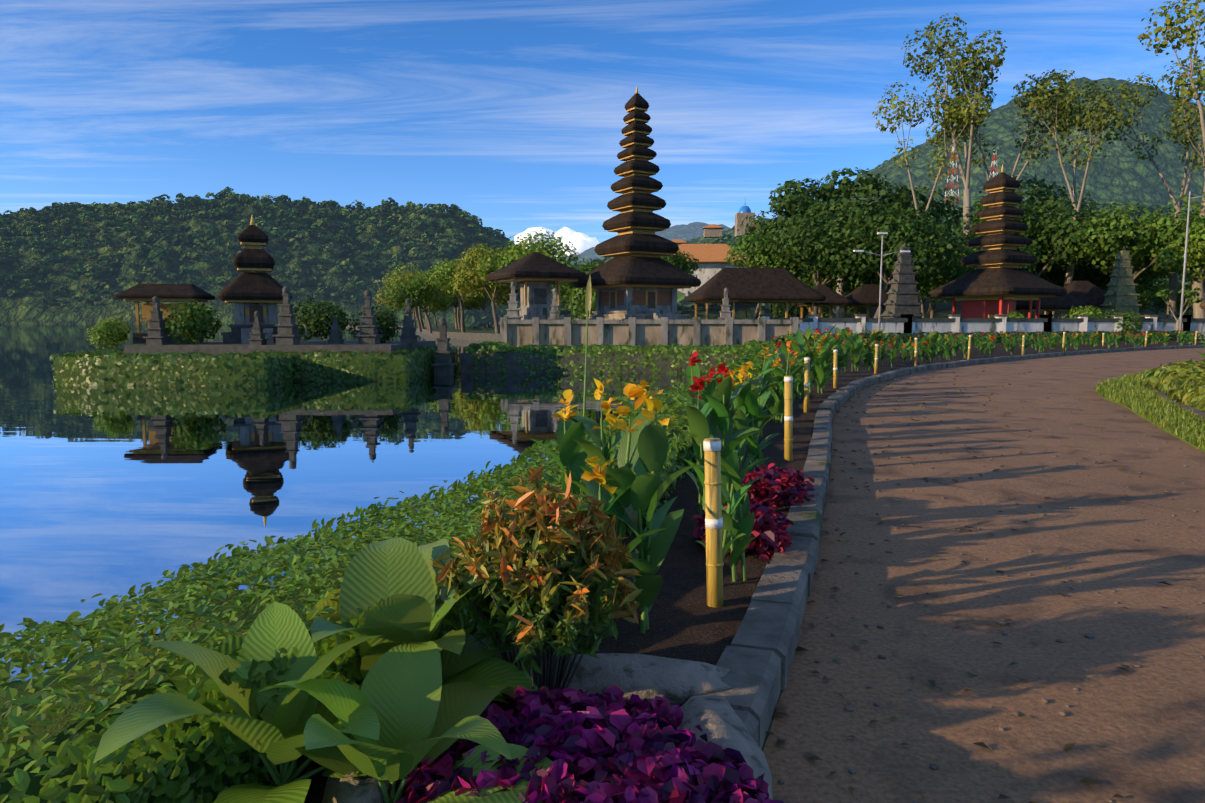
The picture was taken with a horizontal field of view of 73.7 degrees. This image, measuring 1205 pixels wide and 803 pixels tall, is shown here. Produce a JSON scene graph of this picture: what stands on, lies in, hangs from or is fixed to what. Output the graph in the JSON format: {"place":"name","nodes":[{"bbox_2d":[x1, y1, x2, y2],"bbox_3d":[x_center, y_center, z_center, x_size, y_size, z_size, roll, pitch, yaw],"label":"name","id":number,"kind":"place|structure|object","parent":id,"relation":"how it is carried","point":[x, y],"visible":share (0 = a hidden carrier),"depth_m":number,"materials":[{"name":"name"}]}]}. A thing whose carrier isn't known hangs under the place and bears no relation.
{"place":"outdoors","nodes":[
{"label":"outdoors","id":0,"kind":"place"},
{"bbox_2d":[0,193,510,323],"bbox_3d":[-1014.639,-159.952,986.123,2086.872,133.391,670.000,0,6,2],"label":"hill","id":1,"kind":"structure","parent":0,"point":[29,308],"depth_m":683.36,"materials":[{"name":"green plant"}]},
{"bbox_2d":[0,187,1199,327],"bbox_3d":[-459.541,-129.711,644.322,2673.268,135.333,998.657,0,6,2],"label":"trees","id":2,"kind":"object","parent":1,"relation":"on","point":[472,319],"visible":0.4,"depth_m":707.78,"materials":[{"name":"green plant"}]},
{"bbox_2d":[124,341,435,356],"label":"island ground","id":3,"kind":"structure","parent":0,"point":[220,347],"depth_m":35.69,"materials":[{"name":"grey stone"}]},
{"bbox_2d":[114,284,214,343],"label":"pavilion","id":4,"kind":"structure","parent":3,"relation":"on","point":[138,293],"depth_m":38.14,"materials":[{"name":"stone"}]},
{"bbox_2d":[53,351,454,385],"bbox_3d":[-15.393,-1.715,38.531,14.180,1.370,11.940,0,6,2],"label":"hedge","id":5,"kind":"object","parent":3,"relation":"on","point":[397,361],"visible":0.35,"depth_m":32.87,"materials":[{"name":"green plant"}]},
{"bbox_2d":[218,215,291,343],"bbox_3d":[-17.022,-6.006,39.335,3.300,6.250,4.170,-2,6,-23],"label":"pagoda","id":6,"kind":"object","parent":3,"relation":"on","point":[251,288],"visible":0.9,"depth_m":38.82,"materials":[{"name":"stone"}]},
{"bbox_2d":[143,280,731,375],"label":"stone shrines","id":7,"kind":"object","parent":3,"relation":"on","point":[288,334],"visible":0.94,"depth_m":37.37,"materials":[{"name":"grey stone"}]},
{"bbox_2d":[0,324,714,682],"bbox_3d":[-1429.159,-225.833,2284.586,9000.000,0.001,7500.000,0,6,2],"label":"lake water","id":8,"kind":"structure","parent":0,"point":[108,492],"depth_m":15.94,"materials":[{"name":"blue liquid"}]},
{"bbox_2d":[514,227,598,258],"bbox_3d":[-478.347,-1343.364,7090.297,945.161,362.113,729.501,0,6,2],"label":"cloud","id":9,"kind":"structure","parent":0,"point":[581,242],"depth_m":6794.12,"materials":[{"name":"white"}]},
{"bbox_2d":[278,323,853,750],"bbox_3d":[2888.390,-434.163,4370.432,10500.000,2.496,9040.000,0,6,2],"label":"land terrain","id":10,"kind":"structure","parent":0,"point":[511,365],"depth_m":40.51,"materials":[{"name":"green plant"}]},
{"bbox_2d":[0,388,735,802],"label":"hedge","id":11,"kind":"object","parent":10,"relation":"on","point":[58,734],"depth_m":2.44,"materials":[{"name":"green plant"}]},
{"bbox_2d":[0,329,1204,802],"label":"hedge leaves","id":12,"kind":"object","parent":10,"relation":"on","point":[294,561],"visible":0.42,"depth_m":2.87,"materials":[{"name":"green plant"}]},
{"bbox_2d":[87,0,1204,349],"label":"tree foliage","id":13,"kind":"object","parent":10,"relation":"on","point":[1087,242],"visible":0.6,"depth_m":91.87,"materials":[{"name":"green plant"}]},
{"bbox_2d":[399,17,1204,332],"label":"tree trunks","id":14,"kind":"object","parent":10,"relation":"on","point":[1171,303],"visible":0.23,"depth_m":95.70,"materials":[{"name":"brown plant"}]},
{"bbox_2d":[791,285,851,317],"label":"bale","id":15,"kind":"object","parent":10,"relation":"on","point":[833,297],"visible":0.58,"depth_m":81.20,"materials":[{"name":"brown plant"}]},
{"bbox_2d":[841,284,888,317],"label":"bale","id":16,"kind":"object","parent":10,"relation":"on","point":[865,295],"visible":0.62,"depth_m":83.06,"materials":[{"name":"brown plant"}]},
{"bbox_2d":[853,232,909,330],"bbox_3d":[20.541,-8.378,59.330,4.300,8.090,0.280,-1,6,-7],"label":"street lamp","id":17,"kind":"object","parent":10,"relation":"on","point":[879,319],"visible":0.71,"depth_m":59.16,"materials":[{"name":"metal"}]},
{"bbox_2d":[759,314,1204,338],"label":"temple wall","id":18,"kind":"structure","parent":10,"relation":"on","point":[905,323],"depth_m":63.97,"materials":[{"name":"grey stone"}]},
{"bbox_2d":[929,164,1066,317],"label":"pagoda","id":19,"kind":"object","parent":10,"relation":"on","point":[998,281],"visible":0.94,"depth_m":68.68,"materials":[{"name":"brown stone"}]},
{"bbox_2d":[1016,294,1088,317],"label":"bale","id":20,"kind":"object","parent":10,"relation":"on","point":[1049,305],"visible":0.33,"depth_m":73.14,"materials":[{"name":"brown plant"}]},
{"bbox_2d":[1044,281,1106,317],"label":"bale","id":21,"kind":"object","parent":10,"relation":"on","point":[1088,292],"visible":0.19,"depth_m":76.43,"materials":[{"name":"brown plant"}]},
{"bbox_2d":[1099,394,1204,452],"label":"verge grass","id":22,"kind":"structure","parent":10,"relation":"on","point":[1176,436],"depth_m":12.17,"materials":[{"name":"green plant"}]},
{"bbox_2d":[1177,191,1204,340],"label":"street lamp","id":23,"kind":"object","parent":10,"relation":"on","point":[1182,295],"visible":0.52,"depth_m":58.94,"materials":[{"name":"metal"}]},
{"bbox_2d":[1199,302,1204,308],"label":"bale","id":24,"kind":"object","parent":10,"relation":"on","point":[1202,306],"visible":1,"depth_m":62.68,"materials":[{"name":"stone"}]},
{"bbox_2d":[0,0,1204,242],"label":"sky","id":25,"kind":"structure","parent":0,"point":[510,114],"materials":[{"name":"blue"}]},
{"bbox_2d":[558,222,730,269],"bbox_3d":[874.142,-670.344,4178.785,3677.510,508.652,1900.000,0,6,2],"label":"hill","id":26,"kind":"structure","parent":0,"point":[689,231],"depth_m":3860.21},
{"bbox_2d":[498,317,801,348],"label":"stone wall","id":27,"kind":"structure","parent":0,"point":[632,331],"depth_m":48.67,"materials":[{"name":"stone"}]},
{"bbox_2d":[486,252,586,319],"bbox_3d":[-4.740,-8.078,57.137,5.800,5.030,5.800,-3,6,-26],"label":"shrine","id":28,"kind":"object","parent":27,"relation":"on","point":[535,276],"visible":0.92,"depth_m":55.84,"materials":[{"name":"brown stone"}]},
{"bbox_2d":[468,347,744,353],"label":"stone embankment","id":29,"kind":"structure","parent":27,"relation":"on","point":[709,350],"depth_m":40.46,"materials":[{"name":"grey stone"}]},
{"bbox_2d":[573,87,700,319],"bbox_3d":[2.658,-14.256,58.518,7.300,17.050,7.970,-3,7,-31],"label":"pagoda","id":30,"kind":"object","parent":27,"relation":"on","point":[637,277],"visible":1,"depth_m":57.59,"materials":[{"name":"brown stone"}]},
{"bbox_2d":[685,268,825,319],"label":"pavilion","id":31,"kind":"structure","parent":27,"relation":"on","point":[762,285],"depth_m":73.83,"materials":[{"name":"brown stone"}]},
{"bbox_2d":[262,339,1204,802],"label":"bed soil","id":32,"kind":"structure","parent":0,"point":[686,623],"depth_m":4.72,"materials":[{"name":"brown soil"}]},
{"bbox_2d":[322,649,772,802],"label":"edging rocks","id":33,"kind":"object","parent":32,"relation":"on","point":[685,684],"visible":0.21,"depth_m":3.10,"materials":[{"name":"grey stone"}]},
{"bbox_2d":[93,276,1204,802],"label":"leafy plants","id":34,"kind":"object","parent":32,"relation":"on","point":[421,694],"visible":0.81,"depth_m":2.76,"materials":[{"name":"green plant"}]},
{"bbox_2d":[258,311,1202,802],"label":"plant stems","id":35,"kind":"object","parent":32,"relation":"on","point":[552,667],"visible":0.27,"depth_m":3.09,"materials":[{"name":"green plant"}]},
{"bbox_2d":[552,328,1202,493],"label":"flowers","id":36,"kind":"object","parent":35,"relation":"attached to","point":[631,391],"visible":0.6,"depth_m":4.94,"materials":[{"name":"yellow plant"}]},
{"bbox_2d":[387,358,1204,802],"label":"garden leaves","id":37,"kind":"object","parent":32,"relation":"on","point":[611,746],"visible":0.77,"depth_m":2.83,"materials":[{"name":"purple plant"}]},
{"bbox_2d":[703,331,1196,607],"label":"bamboo posts","id":38,"kind":"object","parent":32,"relation":"on","point":[713,524],"visible":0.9,"depth_m":4.18,"materials":[{"name":"yellow wood"}]},
{"bbox_2d":[782,333,1186,342],"bbox_3d":[27.369,-4.289,54.980,40.272,0.620,3.710,-3,6,-27],"label":"garden hedge","id":39,"kind":"object","parent":32,"relation":"on","point":[888,337],"visible":0.1,"depth_m":55.87,"materials":[{"name":"green plant"}]},
{"bbox_2d":[467,208,1192,330],"bbox_3d":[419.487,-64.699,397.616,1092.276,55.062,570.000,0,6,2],"label":"shrubs","id":40,"kind":"object","parent":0,"point":[943,310],"visible":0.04,"depth_m":139.73,"materials":[{"name":"green plant"}]},
{"bbox_2d":[668,213,754,295],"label":"town buildings","id":41,"kind":"structure","parent":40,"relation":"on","point":[711,258],"depth_m":143.82,"materials":[{"name":"orange tile"}]},
{"bbox_2d":[739,206,750,212],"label":"dome","id":42,"kind":"structure","parent":41,"relation":"on","point":[744,209],"depth_m":320.46,"materials":[{"name":"metal"}]},
{"bbox_2d":[672,224,774,245],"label":"distant buildings","id":43,"kind":"structure","parent":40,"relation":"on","point":[712,230],"depth_m":393.53,"materials":[{"name":"beige stone"}]},
{"bbox_2d":[881,243,924,317],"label":"gate tower","id":44,"kind":"structure","parent":0,"point":[903,292],"depth_m":71.93,"materials":[{"name":"stone"}]},
{"bbox_2d":[686,77,1204,243],"bbox_3d":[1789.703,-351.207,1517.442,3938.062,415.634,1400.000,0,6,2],"label":"hill","id":45,"kind":"structure","parent":0,"point":[1121,172],"depth_m":1068.62,"materials":[{"name":"green plant"}]},
{"bbox_2d":[944,146,959,203],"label":"radio mast","id":46,"kind":"object","parent":45,"relation":"on","point":[952,176],"visible":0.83,"depth_m":674.49,"materials":[{"name":"metal"}]},
{"bbox_2d":[987,153,997,193],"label":"radio mast","id":47,"kind":"object","parent":45,"relation":"on","point":[994,157],"visible":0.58,"depth_m":730.71,"materials":[{"name":"red metal"}]},
{"bbox_2d":[763,348,1204,802],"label":"path","id":48,"kind":"structure","parent":0,"point":[1144,724],"depth_m":4.63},
{"bbox_2d":[699,345,1204,749],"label":"kerb","id":49,"kind":"structure","parent":48,"relation":"on","point":[757,657],"depth_m":4.27,"materials":[{"name":"grey concrete"}]},
{"bbox_2d":[778,393,1204,802],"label":"path pebbles","id":50,"kind":"object","parent":48,"relation":"on","point":[935,766],"visible":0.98,"depth_m":4.61,"materials":[{"name":"brown stone"}]},
{"bbox_2d":[1099,246,1143,317],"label":"gate tower","id":51,"kind":"structure","parent":0,"point":[1121,294],"depth_m":73.31,"materials":[{"name":"stone"}]},
{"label":"bed soil","id":52,"kind":"structure","parent":0,"visible":0},
{"bbox_2d":[1143,385,1204,417],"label":"bed kerb","id":53,"kind":"structure","parent":52,"relation":"on","point":[1198,412],"depth_m":14.04,"materials":[{"name":"grey concrete"}]},
{"bbox_2d":[1158,368,1204,408],"bbox_3d":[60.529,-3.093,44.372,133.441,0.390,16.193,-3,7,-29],"label":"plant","id":54,"kind":"object","parent":52,"relation":"on","point":[1177,389],"visible":0.17,"depth_m":15.86,"materials":[{"name":"green plant"}]}
]}

